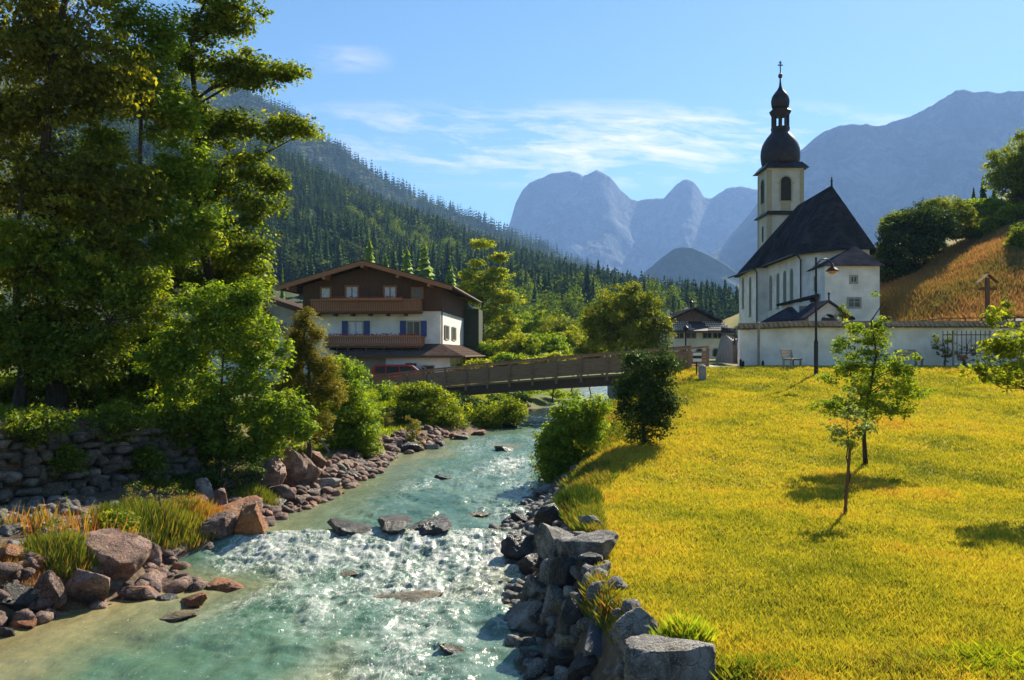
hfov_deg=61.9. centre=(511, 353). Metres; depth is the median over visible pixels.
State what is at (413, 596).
rock
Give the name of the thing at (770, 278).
window
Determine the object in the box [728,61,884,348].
church
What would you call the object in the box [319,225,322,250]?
conifer
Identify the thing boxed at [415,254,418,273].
conifer
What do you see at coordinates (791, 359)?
park bench
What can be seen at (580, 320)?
broadleaf tree
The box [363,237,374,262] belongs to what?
larch
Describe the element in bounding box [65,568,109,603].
rock
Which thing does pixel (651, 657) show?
rock
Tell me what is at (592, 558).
rock
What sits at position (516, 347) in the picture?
garden bush
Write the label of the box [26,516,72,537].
meadow herbs
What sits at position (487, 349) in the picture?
garden bush
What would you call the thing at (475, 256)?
conifer
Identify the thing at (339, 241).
conifer
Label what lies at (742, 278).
window
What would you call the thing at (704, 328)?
village inn
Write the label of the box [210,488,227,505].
rock
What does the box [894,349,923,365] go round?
park bench
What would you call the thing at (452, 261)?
conifer
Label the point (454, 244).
broadleaf tree
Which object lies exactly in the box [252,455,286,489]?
rock
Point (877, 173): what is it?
mountains
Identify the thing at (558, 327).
garden bush
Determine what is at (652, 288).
broadleaf tree
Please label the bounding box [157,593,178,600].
rock
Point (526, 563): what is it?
rock
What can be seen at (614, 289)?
conifer
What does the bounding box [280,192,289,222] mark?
conifer
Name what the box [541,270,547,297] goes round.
conifer
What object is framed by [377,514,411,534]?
rock
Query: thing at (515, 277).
broadleaf tree
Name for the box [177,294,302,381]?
neighbour house
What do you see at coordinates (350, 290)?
window
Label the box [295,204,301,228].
conifer
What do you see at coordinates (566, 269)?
conifer
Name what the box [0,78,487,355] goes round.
forest hill
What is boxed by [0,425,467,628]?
rubble
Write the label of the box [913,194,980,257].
hedge bush
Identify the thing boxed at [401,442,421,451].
rock
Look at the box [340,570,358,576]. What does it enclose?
rock
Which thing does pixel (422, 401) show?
willow shrub
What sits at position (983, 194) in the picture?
conifer
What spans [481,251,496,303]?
conifer
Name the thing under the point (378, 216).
broadleaf tree
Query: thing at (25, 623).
rock
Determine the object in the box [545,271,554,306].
conifer
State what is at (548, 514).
rock
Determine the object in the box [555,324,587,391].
garden bush
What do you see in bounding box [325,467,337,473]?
rock
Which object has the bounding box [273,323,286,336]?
window
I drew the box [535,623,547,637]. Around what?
rock
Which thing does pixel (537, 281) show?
conifer
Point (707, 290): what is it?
conifer
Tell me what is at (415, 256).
conifer
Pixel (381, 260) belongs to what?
conifer
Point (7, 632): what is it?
rock
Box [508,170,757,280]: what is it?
mountains
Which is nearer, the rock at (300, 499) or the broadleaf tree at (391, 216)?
the rock at (300, 499)
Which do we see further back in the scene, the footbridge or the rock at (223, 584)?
the footbridge
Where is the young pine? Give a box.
[269,306,351,460]
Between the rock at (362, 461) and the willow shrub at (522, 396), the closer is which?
the rock at (362, 461)
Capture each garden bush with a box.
[475,340,505,362]
[488,352,533,380]
[492,330,543,355]
[509,310,554,336]
[520,350,579,401]
[522,331,572,378]
[534,315,583,342]
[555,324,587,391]
[569,336,606,395]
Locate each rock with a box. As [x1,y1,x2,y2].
[0,544,29,561]
[0,580,37,610]
[0,627,14,636]
[10,618,37,628]
[33,570,66,609]
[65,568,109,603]
[74,528,151,578]
[118,585,159,599]
[144,568,171,578]
[146,542,161,566]
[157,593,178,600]
[159,609,200,622]
[162,578,174,590]
[170,541,196,559]
[181,592,207,606]
[195,478,212,500]
[198,511,236,540]
[198,540,214,549]
[206,577,243,591]
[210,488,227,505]
[217,495,262,518]
[234,503,267,535]
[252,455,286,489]
[268,484,296,501]
[275,498,286,506]
[280,447,307,486]
[287,495,305,504]
[299,452,320,485]
[308,488,321,494]
[312,450,325,467]
[314,478,341,487]
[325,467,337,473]
[327,518,372,535]
[336,463,346,470]
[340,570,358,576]
[344,470,357,479]
[355,459,366,465]
[373,590,442,602]
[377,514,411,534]
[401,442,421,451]
[407,515,451,535]
[424,443,439,448]
[434,474,451,478]
[435,441,445,445]
[438,644,466,653]
[454,434,468,438]
[467,511,488,516]
[471,429,485,434]
[494,446,513,450]
[500,534,534,560]
[502,422,518,427]
[502,600,543,631]
[510,513,529,522]
[518,553,537,574]
[518,647,543,659]
[521,574,542,601]
[533,491,544,497]
[533,502,560,526]
[534,522,573,559]
[535,555,542,567]
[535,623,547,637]
[539,557,553,583]
[541,585,565,623]
[546,649,574,676]
[547,557,576,588]
[555,633,578,649]
[556,535,574,556]
[559,595,583,634]
[564,530,618,559]
[566,653,597,679]
[575,552,602,571]
[578,515,602,527]
[584,605,601,656]
[586,580,605,604]
[589,563,610,572]
[612,607,658,663]
[623,634,715,679]
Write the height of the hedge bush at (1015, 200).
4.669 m
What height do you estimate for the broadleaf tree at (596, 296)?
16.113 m
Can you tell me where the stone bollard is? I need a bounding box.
[698,364,705,380]
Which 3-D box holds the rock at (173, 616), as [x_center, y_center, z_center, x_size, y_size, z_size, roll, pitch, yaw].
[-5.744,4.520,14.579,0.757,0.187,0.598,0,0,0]
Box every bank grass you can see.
[0,494,140,536]
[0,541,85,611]
[19,527,104,580]
[89,497,215,552]
[162,493,234,519]
[230,481,281,505]
[542,482,604,520]
[554,365,732,668]
[647,608,720,641]
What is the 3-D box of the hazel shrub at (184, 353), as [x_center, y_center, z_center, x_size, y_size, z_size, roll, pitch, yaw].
[-8.536,0.860,24.463,6.134,6.154,2.022,0,0,0]
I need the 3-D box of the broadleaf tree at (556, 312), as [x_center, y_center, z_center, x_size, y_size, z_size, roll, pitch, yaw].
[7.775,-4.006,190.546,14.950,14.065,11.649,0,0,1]
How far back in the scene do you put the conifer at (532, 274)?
349.75 m
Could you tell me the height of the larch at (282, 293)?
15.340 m
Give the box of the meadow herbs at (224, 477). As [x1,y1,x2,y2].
[170,456,267,493]
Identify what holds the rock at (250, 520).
on the ground at (610, 658)
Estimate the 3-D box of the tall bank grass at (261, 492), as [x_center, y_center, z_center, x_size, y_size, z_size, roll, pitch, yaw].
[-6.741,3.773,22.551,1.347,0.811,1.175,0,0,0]
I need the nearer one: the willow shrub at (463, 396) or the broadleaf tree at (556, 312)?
the willow shrub at (463, 396)
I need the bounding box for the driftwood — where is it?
[317,438,329,452]
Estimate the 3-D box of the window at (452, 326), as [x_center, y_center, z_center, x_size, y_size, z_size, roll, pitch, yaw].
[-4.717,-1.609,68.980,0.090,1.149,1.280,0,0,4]
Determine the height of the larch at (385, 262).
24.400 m
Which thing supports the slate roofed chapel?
on the ground at (610, 658)
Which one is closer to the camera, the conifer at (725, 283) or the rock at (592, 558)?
the rock at (592, 558)
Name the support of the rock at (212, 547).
on the ground at (610, 658)
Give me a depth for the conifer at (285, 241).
376.29 m
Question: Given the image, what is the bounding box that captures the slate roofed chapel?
[762,307,797,322]
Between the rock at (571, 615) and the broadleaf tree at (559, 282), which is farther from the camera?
the broadleaf tree at (559, 282)
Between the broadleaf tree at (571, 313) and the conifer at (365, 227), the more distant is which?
the conifer at (365, 227)
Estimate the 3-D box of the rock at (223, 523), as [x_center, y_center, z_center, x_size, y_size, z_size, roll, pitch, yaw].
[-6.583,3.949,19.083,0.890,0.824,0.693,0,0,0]
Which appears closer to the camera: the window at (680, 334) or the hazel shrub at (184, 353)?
the hazel shrub at (184, 353)
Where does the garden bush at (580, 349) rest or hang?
on the ground at (610, 658)
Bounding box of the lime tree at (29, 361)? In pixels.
[0,190,188,411]
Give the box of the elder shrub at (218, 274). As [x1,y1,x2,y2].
[187,246,287,403]
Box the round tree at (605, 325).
[575,280,677,356]
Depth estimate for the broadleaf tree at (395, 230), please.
561.59 m
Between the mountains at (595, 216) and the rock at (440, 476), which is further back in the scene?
the mountains at (595, 216)
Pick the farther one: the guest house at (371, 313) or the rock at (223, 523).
the guest house at (371, 313)
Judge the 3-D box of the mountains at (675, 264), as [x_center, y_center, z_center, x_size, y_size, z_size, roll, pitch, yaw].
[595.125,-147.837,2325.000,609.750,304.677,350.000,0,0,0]
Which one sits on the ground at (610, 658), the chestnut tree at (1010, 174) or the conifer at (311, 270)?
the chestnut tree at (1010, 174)
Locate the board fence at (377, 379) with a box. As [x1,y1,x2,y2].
[372,376,401,388]
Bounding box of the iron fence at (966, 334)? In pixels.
[942,330,990,365]
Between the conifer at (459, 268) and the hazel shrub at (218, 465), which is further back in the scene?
the conifer at (459, 268)
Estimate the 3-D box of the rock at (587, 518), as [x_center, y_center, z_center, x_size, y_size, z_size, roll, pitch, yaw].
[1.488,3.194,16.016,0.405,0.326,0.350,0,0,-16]
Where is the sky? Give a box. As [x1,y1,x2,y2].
[0,0,1023,230]
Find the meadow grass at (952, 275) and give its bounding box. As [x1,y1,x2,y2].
[880,218,1023,320]
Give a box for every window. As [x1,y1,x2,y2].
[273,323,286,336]
[320,287,331,298]
[345,285,358,297]
[348,321,363,334]
[383,285,396,297]
[406,321,420,335]
[411,287,423,298]
[421,365,434,372]
[445,325,447,339]
[452,326,454,340]
[675,332,683,338]
[686,332,695,338]
[702,332,711,338]
[712,332,720,338]
[712,348,717,355]
[741,278,743,308]
[748,277,750,316]
[768,275,771,310]
[775,273,779,308]
[783,271,785,301]
[790,268,792,300]
[847,297,861,308]
[849,275,857,283]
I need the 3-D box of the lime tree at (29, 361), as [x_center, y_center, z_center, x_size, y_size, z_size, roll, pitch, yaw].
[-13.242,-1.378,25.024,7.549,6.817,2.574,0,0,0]
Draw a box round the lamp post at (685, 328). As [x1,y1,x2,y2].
[683,325,687,350]
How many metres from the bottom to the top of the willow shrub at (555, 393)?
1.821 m
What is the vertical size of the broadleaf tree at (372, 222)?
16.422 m
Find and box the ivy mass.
[0,390,223,480]
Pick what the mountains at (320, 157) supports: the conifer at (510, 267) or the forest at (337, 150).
the forest at (337, 150)
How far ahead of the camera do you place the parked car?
58.99 m
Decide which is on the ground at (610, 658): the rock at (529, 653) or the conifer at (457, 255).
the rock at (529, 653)
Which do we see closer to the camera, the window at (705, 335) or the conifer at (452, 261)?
the window at (705, 335)
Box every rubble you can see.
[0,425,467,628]
[0,495,119,544]
[488,463,641,679]
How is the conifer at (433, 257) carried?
on the forest hill
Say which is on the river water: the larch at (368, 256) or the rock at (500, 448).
the rock at (500, 448)
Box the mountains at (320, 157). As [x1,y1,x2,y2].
[0,40,585,267]
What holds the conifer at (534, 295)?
on the forest hill
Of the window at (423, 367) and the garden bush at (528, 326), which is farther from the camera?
the garden bush at (528, 326)
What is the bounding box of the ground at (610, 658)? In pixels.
[0,192,1023,679]
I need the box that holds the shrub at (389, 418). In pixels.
[380,411,398,425]
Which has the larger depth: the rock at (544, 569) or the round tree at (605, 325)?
the round tree at (605, 325)
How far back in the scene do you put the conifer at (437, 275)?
333.72 m
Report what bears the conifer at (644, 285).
on the forest hill
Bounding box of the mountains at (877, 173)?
[711,89,1023,272]
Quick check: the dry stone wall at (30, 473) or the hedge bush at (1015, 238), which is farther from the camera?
the hedge bush at (1015, 238)
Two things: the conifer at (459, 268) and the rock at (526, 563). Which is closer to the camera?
the rock at (526, 563)
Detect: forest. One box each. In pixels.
[51,90,738,319]
[105,55,595,269]
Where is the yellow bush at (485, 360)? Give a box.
[452,358,492,370]
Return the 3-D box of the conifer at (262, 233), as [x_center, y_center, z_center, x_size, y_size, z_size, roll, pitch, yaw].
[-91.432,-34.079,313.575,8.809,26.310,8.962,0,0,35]
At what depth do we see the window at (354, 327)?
62.56 m
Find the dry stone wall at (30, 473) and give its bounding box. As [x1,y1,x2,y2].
[0,421,200,504]
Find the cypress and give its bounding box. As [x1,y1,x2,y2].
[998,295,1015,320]
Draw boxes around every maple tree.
[0,0,180,409]
[61,0,233,372]
[131,0,331,393]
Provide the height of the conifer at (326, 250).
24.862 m
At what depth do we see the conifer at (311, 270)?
309.76 m
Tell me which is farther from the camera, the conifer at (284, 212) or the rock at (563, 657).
the conifer at (284, 212)
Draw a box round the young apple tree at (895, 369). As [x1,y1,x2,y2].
[807,290,939,464]
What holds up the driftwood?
on the ground at (610, 658)
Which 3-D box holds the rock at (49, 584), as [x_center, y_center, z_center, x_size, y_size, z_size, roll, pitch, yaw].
[-8.050,4.183,14.956,0.571,0.840,0.473,0,0,0]
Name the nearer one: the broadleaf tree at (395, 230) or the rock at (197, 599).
the rock at (197, 599)
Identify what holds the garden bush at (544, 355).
on the ground at (610, 658)
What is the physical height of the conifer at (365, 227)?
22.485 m
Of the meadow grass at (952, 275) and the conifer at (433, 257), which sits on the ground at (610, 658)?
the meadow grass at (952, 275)
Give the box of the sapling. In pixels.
[819,387,878,510]
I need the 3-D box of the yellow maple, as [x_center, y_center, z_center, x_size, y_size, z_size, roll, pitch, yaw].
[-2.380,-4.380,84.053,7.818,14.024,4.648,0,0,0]
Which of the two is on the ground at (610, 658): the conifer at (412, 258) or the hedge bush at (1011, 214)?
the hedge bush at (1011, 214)
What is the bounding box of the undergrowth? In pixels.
[0,384,533,499]
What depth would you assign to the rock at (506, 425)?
43.94 m
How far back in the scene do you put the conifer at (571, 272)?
396.14 m
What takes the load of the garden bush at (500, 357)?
on the ground at (610, 658)
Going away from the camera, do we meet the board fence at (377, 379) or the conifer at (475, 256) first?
the board fence at (377, 379)
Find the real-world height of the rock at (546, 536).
0.738 m
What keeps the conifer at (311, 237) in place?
on the forest hill
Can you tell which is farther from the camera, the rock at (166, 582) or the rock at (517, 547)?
the rock at (517, 547)
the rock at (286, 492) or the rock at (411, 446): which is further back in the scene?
the rock at (411, 446)
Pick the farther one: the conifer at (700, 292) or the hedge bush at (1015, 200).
the conifer at (700, 292)
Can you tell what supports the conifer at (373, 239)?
on the forest hill
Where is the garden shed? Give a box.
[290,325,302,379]
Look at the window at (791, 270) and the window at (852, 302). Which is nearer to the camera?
the window at (852, 302)
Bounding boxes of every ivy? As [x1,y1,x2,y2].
[88,508,142,531]
[837,303,852,320]
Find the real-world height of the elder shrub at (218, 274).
6.898 m
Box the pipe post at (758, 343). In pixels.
[757,322,759,365]
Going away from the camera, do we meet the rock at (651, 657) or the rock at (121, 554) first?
the rock at (651, 657)
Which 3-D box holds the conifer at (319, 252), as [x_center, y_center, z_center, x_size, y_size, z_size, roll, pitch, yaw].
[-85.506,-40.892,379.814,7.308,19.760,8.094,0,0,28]
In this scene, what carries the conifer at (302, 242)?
on the forest hill
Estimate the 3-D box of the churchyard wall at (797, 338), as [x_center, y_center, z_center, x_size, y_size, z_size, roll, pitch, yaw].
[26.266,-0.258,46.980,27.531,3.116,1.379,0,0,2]
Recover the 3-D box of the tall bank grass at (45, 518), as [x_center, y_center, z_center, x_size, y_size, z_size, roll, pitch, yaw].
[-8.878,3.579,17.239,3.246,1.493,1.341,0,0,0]
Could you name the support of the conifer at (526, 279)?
on the forest hill
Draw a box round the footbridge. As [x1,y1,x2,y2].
[369,345,708,400]
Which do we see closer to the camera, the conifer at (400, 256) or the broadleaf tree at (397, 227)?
the conifer at (400, 256)
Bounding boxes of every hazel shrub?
[0,309,223,411]
[125,276,321,472]
[192,435,283,476]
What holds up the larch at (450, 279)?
on the ground at (610, 658)
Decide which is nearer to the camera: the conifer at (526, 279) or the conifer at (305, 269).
the conifer at (526, 279)
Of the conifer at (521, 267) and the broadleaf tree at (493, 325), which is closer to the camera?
the broadleaf tree at (493, 325)
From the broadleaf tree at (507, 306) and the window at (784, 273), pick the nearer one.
the window at (784, 273)
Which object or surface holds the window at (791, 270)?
in the church
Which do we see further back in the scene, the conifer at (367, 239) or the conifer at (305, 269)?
the conifer at (367, 239)
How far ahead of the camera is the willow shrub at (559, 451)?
26.68 m
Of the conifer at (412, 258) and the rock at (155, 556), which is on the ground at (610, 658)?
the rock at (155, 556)
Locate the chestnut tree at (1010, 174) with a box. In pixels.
[979,127,1023,202]
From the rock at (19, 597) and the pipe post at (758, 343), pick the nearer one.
the rock at (19, 597)
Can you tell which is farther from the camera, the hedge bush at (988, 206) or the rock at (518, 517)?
the hedge bush at (988, 206)
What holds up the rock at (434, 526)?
in the river water
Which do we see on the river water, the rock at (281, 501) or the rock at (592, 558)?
the rock at (281, 501)
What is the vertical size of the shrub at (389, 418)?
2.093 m
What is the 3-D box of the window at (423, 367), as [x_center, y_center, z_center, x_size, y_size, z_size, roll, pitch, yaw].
[-5.966,1.188,60.596,0.973,0.785,0.080,0,0,4]
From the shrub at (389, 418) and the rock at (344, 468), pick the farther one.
the shrub at (389, 418)
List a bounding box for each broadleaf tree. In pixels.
[349,205,364,219]
[365,217,380,232]
[372,209,390,223]
[386,213,399,221]
[389,221,407,235]
[389,224,403,238]
[394,217,408,226]
[405,237,421,246]
[408,229,424,244]
[412,224,432,241]
[451,241,466,254]
[478,276,523,331]
[484,320,503,334]
[488,295,532,343]
[509,266,533,291]
[511,278,544,309]
[511,283,544,320]
[528,299,560,319]
[530,286,562,316]
[541,273,573,295]
[541,304,574,326]
[549,286,590,318]
[554,293,583,321]
[569,272,584,294]
[574,313,587,336]
[576,288,612,328]
[578,279,608,302]
[591,272,603,293]
[646,275,668,314]
[657,280,686,312]
[680,288,695,308]
[694,296,715,308]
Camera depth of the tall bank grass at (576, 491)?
18.83 m
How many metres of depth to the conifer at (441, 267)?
337.95 m
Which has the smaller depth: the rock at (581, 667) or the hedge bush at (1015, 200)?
the rock at (581, 667)
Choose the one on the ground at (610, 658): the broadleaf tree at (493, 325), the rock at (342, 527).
the broadleaf tree at (493, 325)
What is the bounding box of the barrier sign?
[693,353,701,374]
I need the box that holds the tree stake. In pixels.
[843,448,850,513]
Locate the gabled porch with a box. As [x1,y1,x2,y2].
[790,292,854,320]
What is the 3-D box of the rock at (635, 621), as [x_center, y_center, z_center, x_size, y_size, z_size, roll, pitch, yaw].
[1.471,3.391,10.108,0.548,0.789,0.520,0,0,-29]
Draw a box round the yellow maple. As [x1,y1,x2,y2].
[455,238,526,343]
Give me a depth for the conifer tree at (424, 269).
174.26 m
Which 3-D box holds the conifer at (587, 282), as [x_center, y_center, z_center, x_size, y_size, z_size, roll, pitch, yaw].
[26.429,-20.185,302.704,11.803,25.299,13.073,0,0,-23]
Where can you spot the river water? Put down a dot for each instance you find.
(297, 607)
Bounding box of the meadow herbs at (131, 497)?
[120,481,205,517]
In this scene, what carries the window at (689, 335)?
in the village inn
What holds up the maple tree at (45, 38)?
on the ground at (610, 658)
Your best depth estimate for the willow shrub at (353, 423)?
31.56 m
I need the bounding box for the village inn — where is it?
[656,299,727,358]
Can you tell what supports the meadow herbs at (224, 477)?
on the ground at (610, 658)
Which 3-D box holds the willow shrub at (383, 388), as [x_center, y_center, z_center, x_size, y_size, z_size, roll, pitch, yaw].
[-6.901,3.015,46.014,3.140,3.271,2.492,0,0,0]
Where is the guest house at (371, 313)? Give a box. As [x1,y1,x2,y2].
[273,259,485,386]
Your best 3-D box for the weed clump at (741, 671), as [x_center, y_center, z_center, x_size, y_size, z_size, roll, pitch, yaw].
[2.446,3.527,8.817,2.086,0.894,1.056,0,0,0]
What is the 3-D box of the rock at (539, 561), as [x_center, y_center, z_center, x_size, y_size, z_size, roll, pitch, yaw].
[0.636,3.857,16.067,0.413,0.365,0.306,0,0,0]
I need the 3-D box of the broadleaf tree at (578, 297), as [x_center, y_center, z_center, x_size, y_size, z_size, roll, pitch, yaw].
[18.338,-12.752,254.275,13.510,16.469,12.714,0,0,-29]
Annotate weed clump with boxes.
[710,646,844,679]
[834,645,1019,679]
[879,637,1023,678]
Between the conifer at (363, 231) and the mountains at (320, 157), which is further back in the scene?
the mountains at (320, 157)
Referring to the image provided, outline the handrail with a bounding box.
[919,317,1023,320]
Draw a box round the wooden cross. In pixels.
[976,274,998,319]
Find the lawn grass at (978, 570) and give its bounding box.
[579,361,1023,679]
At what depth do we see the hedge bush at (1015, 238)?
65.84 m
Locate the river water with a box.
[0,386,606,679]
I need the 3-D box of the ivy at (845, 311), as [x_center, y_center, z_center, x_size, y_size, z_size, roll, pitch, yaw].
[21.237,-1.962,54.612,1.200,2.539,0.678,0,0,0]
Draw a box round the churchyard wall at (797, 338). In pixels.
[737,321,1023,365]
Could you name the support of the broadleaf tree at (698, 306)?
on the forest hill
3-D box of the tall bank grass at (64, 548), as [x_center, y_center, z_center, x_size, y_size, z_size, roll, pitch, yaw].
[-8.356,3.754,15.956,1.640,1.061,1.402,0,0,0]
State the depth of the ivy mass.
21.95 m
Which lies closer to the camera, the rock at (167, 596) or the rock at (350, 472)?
the rock at (167, 596)
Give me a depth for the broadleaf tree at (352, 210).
602.16 m
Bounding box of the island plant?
[402,415,426,446]
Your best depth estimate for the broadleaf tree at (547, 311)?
186.83 m
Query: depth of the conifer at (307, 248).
362.49 m
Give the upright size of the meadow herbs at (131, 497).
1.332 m
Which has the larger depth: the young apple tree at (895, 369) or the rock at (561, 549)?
the young apple tree at (895, 369)
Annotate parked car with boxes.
[368,364,426,375]
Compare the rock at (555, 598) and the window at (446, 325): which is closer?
the rock at (555, 598)
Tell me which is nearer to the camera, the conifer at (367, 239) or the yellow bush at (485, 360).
the yellow bush at (485, 360)
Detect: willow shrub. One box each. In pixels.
[306,350,387,458]
[367,380,396,401]
[387,380,469,429]
[443,390,531,422]
[451,390,482,403]
[462,396,529,428]
[514,389,581,398]
[528,392,615,483]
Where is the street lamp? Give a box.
[814,257,838,374]
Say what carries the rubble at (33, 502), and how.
on the ground at (610, 658)
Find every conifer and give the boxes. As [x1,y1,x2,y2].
[255,230,273,294]
[263,233,274,294]
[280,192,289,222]
[281,237,288,276]
[292,198,301,222]
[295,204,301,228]
[297,256,307,299]
[299,226,305,254]
[301,235,309,272]
[301,250,314,299]
[309,223,314,247]
[311,228,322,256]
[315,246,320,266]
[318,240,322,264]
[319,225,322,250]
[320,207,325,230]
[323,232,329,270]
[333,236,345,266]
[334,243,342,266]
[359,220,366,242]
[363,217,370,236]
[364,230,368,248]
[371,223,376,249]
[378,250,382,264]
[384,220,390,242]
[390,249,398,269]
[397,240,403,270]
[409,243,414,271]
[413,239,417,265]
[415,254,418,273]
[430,240,436,271]
[435,259,441,281]
[440,242,456,282]
[440,260,443,281]
[450,248,456,282]
[455,242,458,268]
[456,253,461,284]
[472,249,479,282]
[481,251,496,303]
[507,258,511,286]
[519,259,523,272]
[523,271,528,300]
[531,265,535,284]
[531,282,538,310]
[535,269,541,302]
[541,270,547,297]
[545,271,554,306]
[565,262,568,275]
[569,263,573,284]
[580,263,591,310]
[588,278,595,309]
[595,260,603,284]
[612,277,618,293]
[642,277,647,303]
[670,295,676,314]
[684,287,690,307]
[697,282,703,307]
[699,296,704,310]
[703,280,714,310]
[703,297,708,312]
[708,293,714,316]
[711,282,716,303]
[722,279,727,295]
[971,187,975,199]
[979,177,986,199]
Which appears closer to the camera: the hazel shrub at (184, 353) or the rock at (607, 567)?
the rock at (607, 567)
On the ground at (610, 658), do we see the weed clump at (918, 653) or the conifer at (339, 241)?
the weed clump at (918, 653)
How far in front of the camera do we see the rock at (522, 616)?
13.83 m
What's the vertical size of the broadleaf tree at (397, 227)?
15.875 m
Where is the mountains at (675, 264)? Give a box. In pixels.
[642,247,738,295]
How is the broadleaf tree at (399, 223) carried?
on the forest hill
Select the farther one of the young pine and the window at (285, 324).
the window at (285, 324)
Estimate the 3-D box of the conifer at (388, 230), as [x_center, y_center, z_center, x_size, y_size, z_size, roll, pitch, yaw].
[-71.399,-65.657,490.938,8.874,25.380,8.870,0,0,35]
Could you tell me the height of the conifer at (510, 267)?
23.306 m
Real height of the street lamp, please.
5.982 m
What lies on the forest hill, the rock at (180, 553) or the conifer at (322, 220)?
the conifer at (322, 220)
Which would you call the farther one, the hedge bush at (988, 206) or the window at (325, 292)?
the hedge bush at (988, 206)
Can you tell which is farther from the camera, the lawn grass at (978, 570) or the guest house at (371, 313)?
the guest house at (371, 313)
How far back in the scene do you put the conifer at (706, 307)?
287.81 m
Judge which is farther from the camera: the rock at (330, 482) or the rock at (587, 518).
the rock at (330, 482)
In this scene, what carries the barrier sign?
on the ground at (610, 658)
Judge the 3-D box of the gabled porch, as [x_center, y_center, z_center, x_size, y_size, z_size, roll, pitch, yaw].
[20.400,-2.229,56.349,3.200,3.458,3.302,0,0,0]
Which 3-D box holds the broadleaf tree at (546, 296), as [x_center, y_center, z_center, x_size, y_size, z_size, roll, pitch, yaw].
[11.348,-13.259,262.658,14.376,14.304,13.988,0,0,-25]
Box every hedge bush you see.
[870,208,915,282]
[873,198,960,282]
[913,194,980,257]
[951,196,1013,222]
[960,202,1023,239]
[976,190,1022,220]
[1002,222,1023,250]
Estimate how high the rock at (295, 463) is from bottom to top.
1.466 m
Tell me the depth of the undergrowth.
24.64 m
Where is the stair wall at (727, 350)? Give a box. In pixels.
[715,327,736,363]
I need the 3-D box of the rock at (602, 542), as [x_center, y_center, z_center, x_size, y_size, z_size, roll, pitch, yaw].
[1.315,3.181,13.900,0.826,0.634,0.666,0,0,26]
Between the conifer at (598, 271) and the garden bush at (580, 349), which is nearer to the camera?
the garden bush at (580, 349)
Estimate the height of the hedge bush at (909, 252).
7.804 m
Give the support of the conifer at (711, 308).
on the ground at (610, 658)
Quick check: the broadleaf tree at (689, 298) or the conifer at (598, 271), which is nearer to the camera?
the broadleaf tree at (689, 298)
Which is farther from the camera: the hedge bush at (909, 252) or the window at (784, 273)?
the hedge bush at (909, 252)
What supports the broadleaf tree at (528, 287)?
on the forest hill
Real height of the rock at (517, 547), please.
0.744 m
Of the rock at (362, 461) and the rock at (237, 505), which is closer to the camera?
the rock at (237, 505)
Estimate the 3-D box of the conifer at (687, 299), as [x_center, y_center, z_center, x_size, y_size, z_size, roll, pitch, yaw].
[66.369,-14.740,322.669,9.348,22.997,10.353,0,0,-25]
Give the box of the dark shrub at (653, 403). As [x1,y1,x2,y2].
[609,341,688,445]
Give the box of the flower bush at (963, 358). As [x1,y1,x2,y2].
[957,354,969,365]
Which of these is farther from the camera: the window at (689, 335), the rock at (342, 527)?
the window at (689, 335)
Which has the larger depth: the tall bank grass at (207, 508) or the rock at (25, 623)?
the tall bank grass at (207, 508)
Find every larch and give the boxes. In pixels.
[279,266,284,298]
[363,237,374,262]
[382,254,388,266]
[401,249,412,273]
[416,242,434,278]
[444,259,456,286]
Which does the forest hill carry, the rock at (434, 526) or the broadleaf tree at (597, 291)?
the broadleaf tree at (597, 291)
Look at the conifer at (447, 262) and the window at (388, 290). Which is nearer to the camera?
the window at (388, 290)
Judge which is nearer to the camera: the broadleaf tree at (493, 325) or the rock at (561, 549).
the rock at (561, 549)
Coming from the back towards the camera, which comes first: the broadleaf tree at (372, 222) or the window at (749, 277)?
the broadleaf tree at (372, 222)
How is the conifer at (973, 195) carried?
on the ground at (610, 658)
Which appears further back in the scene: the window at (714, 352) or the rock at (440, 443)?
the window at (714, 352)
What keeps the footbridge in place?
on the ground at (610, 658)
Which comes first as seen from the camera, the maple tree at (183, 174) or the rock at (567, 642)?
the rock at (567, 642)
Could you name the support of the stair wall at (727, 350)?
on the ground at (610, 658)
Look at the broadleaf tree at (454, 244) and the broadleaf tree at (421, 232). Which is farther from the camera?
the broadleaf tree at (421, 232)
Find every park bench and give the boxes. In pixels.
[780,349,802,368]
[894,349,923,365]
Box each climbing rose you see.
[930,333,955,365]
[954,337,988,365]
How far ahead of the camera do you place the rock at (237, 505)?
20.65 m
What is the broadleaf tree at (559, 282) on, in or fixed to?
on the forest hill
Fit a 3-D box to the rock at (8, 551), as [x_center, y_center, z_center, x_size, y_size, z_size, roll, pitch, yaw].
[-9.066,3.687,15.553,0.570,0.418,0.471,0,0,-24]
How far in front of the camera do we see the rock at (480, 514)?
21.79 m
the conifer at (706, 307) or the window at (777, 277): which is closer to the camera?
the window at (777, 277)
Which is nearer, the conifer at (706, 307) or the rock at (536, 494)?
the rock at (536, 494)
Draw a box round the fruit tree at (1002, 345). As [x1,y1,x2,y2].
[955,301,1023,392]
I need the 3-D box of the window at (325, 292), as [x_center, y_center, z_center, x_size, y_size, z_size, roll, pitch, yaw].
[-13.667,-4.453,62.684,0.854,0.916,0.190,0,0,4]

